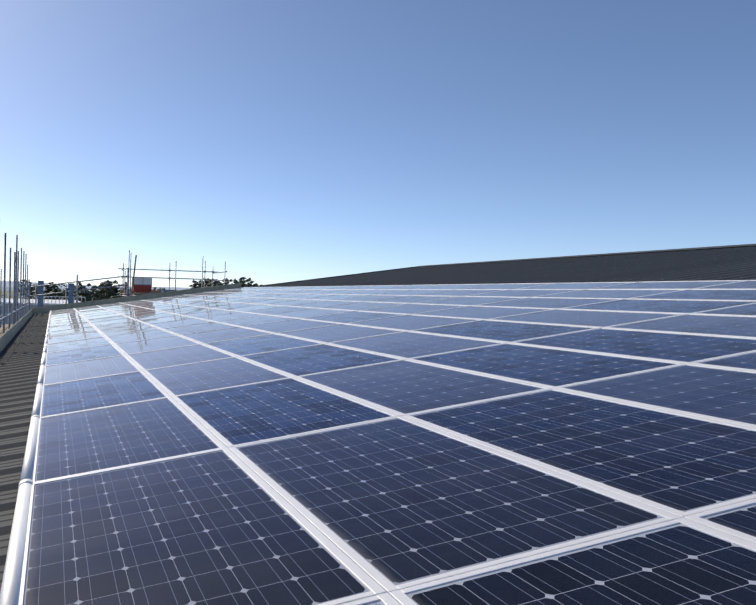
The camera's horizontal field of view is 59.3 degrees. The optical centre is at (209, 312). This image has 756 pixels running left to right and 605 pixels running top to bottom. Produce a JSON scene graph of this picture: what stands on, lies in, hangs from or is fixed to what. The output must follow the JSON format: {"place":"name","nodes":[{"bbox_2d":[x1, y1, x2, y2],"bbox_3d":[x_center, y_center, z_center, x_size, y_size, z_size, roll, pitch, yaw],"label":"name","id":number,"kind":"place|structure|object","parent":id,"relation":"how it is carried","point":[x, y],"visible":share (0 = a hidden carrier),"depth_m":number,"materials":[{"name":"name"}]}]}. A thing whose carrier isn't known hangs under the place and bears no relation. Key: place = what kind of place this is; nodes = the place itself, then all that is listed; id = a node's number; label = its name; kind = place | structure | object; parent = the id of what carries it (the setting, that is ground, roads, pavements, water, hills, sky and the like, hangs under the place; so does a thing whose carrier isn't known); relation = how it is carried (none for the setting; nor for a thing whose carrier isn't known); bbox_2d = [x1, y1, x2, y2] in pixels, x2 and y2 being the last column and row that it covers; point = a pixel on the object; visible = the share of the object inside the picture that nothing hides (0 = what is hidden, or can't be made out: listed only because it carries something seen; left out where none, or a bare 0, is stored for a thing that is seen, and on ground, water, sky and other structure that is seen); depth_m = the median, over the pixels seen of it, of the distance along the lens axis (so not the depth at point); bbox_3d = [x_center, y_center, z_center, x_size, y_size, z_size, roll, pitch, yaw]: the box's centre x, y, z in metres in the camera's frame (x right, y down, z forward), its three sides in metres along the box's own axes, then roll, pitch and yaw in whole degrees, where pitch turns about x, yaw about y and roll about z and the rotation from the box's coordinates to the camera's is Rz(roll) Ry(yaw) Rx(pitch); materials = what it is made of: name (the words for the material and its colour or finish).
{"place":"outdoors","nodes":[
{"label":"outdoors","id":0,"kind":"place"},
{"bbox_2d":[0,324,12,335],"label":"scaffold eave planks","id":1,"kind":"object","parent":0,"point":[1,329],"visible":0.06,"depth_m":26.96,"materials":[{"name":"beige wood"}]},
{"bbox_2d":[0,233,28,332],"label":"scaffold poles","id":2,"kind":"object","parent":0,"point":[25,304],"visible":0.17,"depth_m":20.33,"materials":[{"name":"grey metal"}]},
{"bbox_2d":[1,295,85,326],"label":"neighbour building","id":3,"kind":"structure","parent":0,"point":[48,302],"depth_m":48.21,"materials":[{"name":"white paint"}]},
{"bbox_2d":[1,287,94,292],"bbox_3d":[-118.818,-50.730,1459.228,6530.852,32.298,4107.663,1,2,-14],"label":"buildings","id":4,"kind":"structure","parent":0,"point":[7,288],"depth_m":2721.44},
{"bbox_2d":[1,291,138,299],"bbox_3d":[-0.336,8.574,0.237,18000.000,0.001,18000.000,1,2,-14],"label":"ground","id":5,"kind":"structure","parent":0,"point":[6,293],"depth_m":950.71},
{"bbox_2d":[18,279,37,298],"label":"tree","id":6,"kind":"object","parent":5,"relation":"on","point":[31,292],"visible":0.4,"depth_m":249.38,"materials":[{"name":"green plant"}]},
{"bbox_2d":[36,282,62,299],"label":"tree","id":7,"kind":"object","parent":5,"relation":"on","point":[52,289],"visible":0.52,"depth_m":169.12,"materials":[{"name":"green plant"}]},
{"bbox_2d":[56,284,67,299],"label":"tree","id":8,"kind":"object","parent":5,"relation":"on","point":[64,294],"visible":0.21,"depth_m":223.33,"materials":[{"name":"green plant"}]},
{"bbox_2d":[67,282,97,301],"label":"tree","id":9,"kind":"object","parent":5,"relation":"on","point":[86,294],"visible":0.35,"depth_m":155.38,"materials":[{"name":"green plant"}]},
{"bbox_2d":[87,285,107,300],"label":"tree","id":10,"kind":"object","parent":5,"relation":"on","point":[97,295],"visible":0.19,"depth_m":206.13,"materials":[{"name":"green plant"}]},
{"bbox_2d":[95,280,131,298],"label":"tree","id":11,"kind":"object","parent":5,"relation":"on","point":[109,293],"visible":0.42,"depth_m":147.13,"materials":[{"name":"green plant"}]},
{"bbox_2d":[189,278,223,288],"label":"tree","id":12,"kind":"object","parent":5,"relation":"on","point":[195,284],"visible":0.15,"depth_m":186.39,"materials":[{"name":"green plant"}]},
{"bbox_2d":[205,278,242,287],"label":"tree","id":13,"kind":"object","parent":5,"relation":"on","point":[216,282],"visible":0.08,"depth_m":148.02,"materials":[{"name":"green plant"}]},
{"bbox_2d":[231,277,255,286],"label":"tree","id":14,"kind":"object","parent":5,"relation":"on","point":[242,281],"visible":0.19,"depth_m":171.52,"materials":[{"name":"green plant"}]},
{"bbox_2d":[1,281,189,289],"bbox_3d":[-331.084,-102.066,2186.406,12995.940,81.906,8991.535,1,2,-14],"label":"hills","id":15,"kind":"structure","parent":0,"point":[89,287],"depth_m":5622.27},
{"bbox_2d":[120,255,161,293],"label":"scaffold loading bay planks","id":16,"kind":"object","parent":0,"point":[156,291],"visible":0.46,"depth_m":34.06,"materials":[{"name":"grey metal"}]},
{"bbox_2d":[0,0,755,287],"label":"sky","id":17,"kind":"structure","parent":0,"point":[274,141],"materials":[{"name":"blue"}]},
{"bbox_2d":[23,281,755,604],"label":"solar panels","id":18,"kind":"object","parent":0,"point":[397,501],"visible":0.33,"depth_m":3.05,"materials":[{"name":"blue glass"}]},
{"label":"yard pavement","id":19,"kind":"structure","parent":0,"visible":0},
{"bbox_2d":[35,281,73,307],"bbox_3d":[-8.066,2.921,32.539,1.966,9.034,0.250,1,2,-12],"label":"blue rubble chute","id":20,"kind":"object","parent":19,"relation":"on","point":[70,294],"visible":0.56,"depth_m":32.22,"materials":[{"name":"plastic"}]},
{"bbox_2d":[117,250,226,296],"bbox_3d":[-2.053,2.224,33.687,5.600,10.674,3.050,1,2,-14],"label":"scaffolding","id":21,"kind":"object","parent":19,"relation":"on","point":[169,278],"visible":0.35,"depth_m":34.21,"materials":[{"name":"metal"}]},
{"bbox_2d":[131,278,151,293],"bbox_3d":[-3.559,-1.440,33.186,0.980,0.920,0.870,1,2,-14],"label":"container","id":22,"kind":"object","parent":21,"relation":"on","point":[142,284],"visible":0.94,"depth_m":32.80,"materials":[{"name":"metal"}]},
{"bbox_3d":[15.780,3.317,18.692,41.383,10.287,34.265,1,2,-14],"label":"building","id":23,"kind":"object","parent":19,"relation":"on","visible":0},
{"bbox_2d":[0,283,240,352],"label":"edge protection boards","id":24,"kind":"object","parent":23,"relation":"attached to","point":[8,335],"visible":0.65,"depth_m":31.06,"materials":[{"name":"grey metal"}]},
{"bbox_2d":[0,246,755,590],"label":"roof sheet","id":25,"kind":"object","parent":23,"relation":"on","point":[18,376],"visible":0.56,"depth_m":14.11,"materials":[{"name":"grey metal"}]},
{"bbox_2d":[251,266,417,286],"bbox_3d":[10.877,-1.224,17.321,10.506,0.235,34.605,-7,4,-14],"label":"roof verge flashing","id":26,"kind":"object","parent":25,"relation":"on","point":[334,276],"visible":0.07,"depth_m":34.04,"materials":[{"name":"grey metal"}]},
{"bbox_2d":[0,247,748,370],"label":"roof screws","id":27,"kind":"object","parent":25,"relation":"on","point":[442,278],"visible":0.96,"depth_m":18.07,"materials":[{"name":"grey metal"}]},
{"bbox_2d":[18,280,755,604],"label":"solar panel frames","id":28,"kind":"structure","parent":25,"relation":"on","point":[670,515],"depth_m":3.36,"materials":[{"name":"silver metal"}]},
{"bbox_2d":[0,311,50,604],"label":"pv edge trim","id":29,"kind":"structure","parent":28,"relation":"attached to","point":[10,587],"depth_m":2.74,"materials":[{"name":"white metal"}]},
{"bbox_2d":[418,244,755,266],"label":"roof ridge cap","id":30,"kind":"object","parent":25,"relation":"on","point":[716,247],"visible":0.6,"depth_m":22.88,"materials":[{"name":"grey metal"}]}
]}

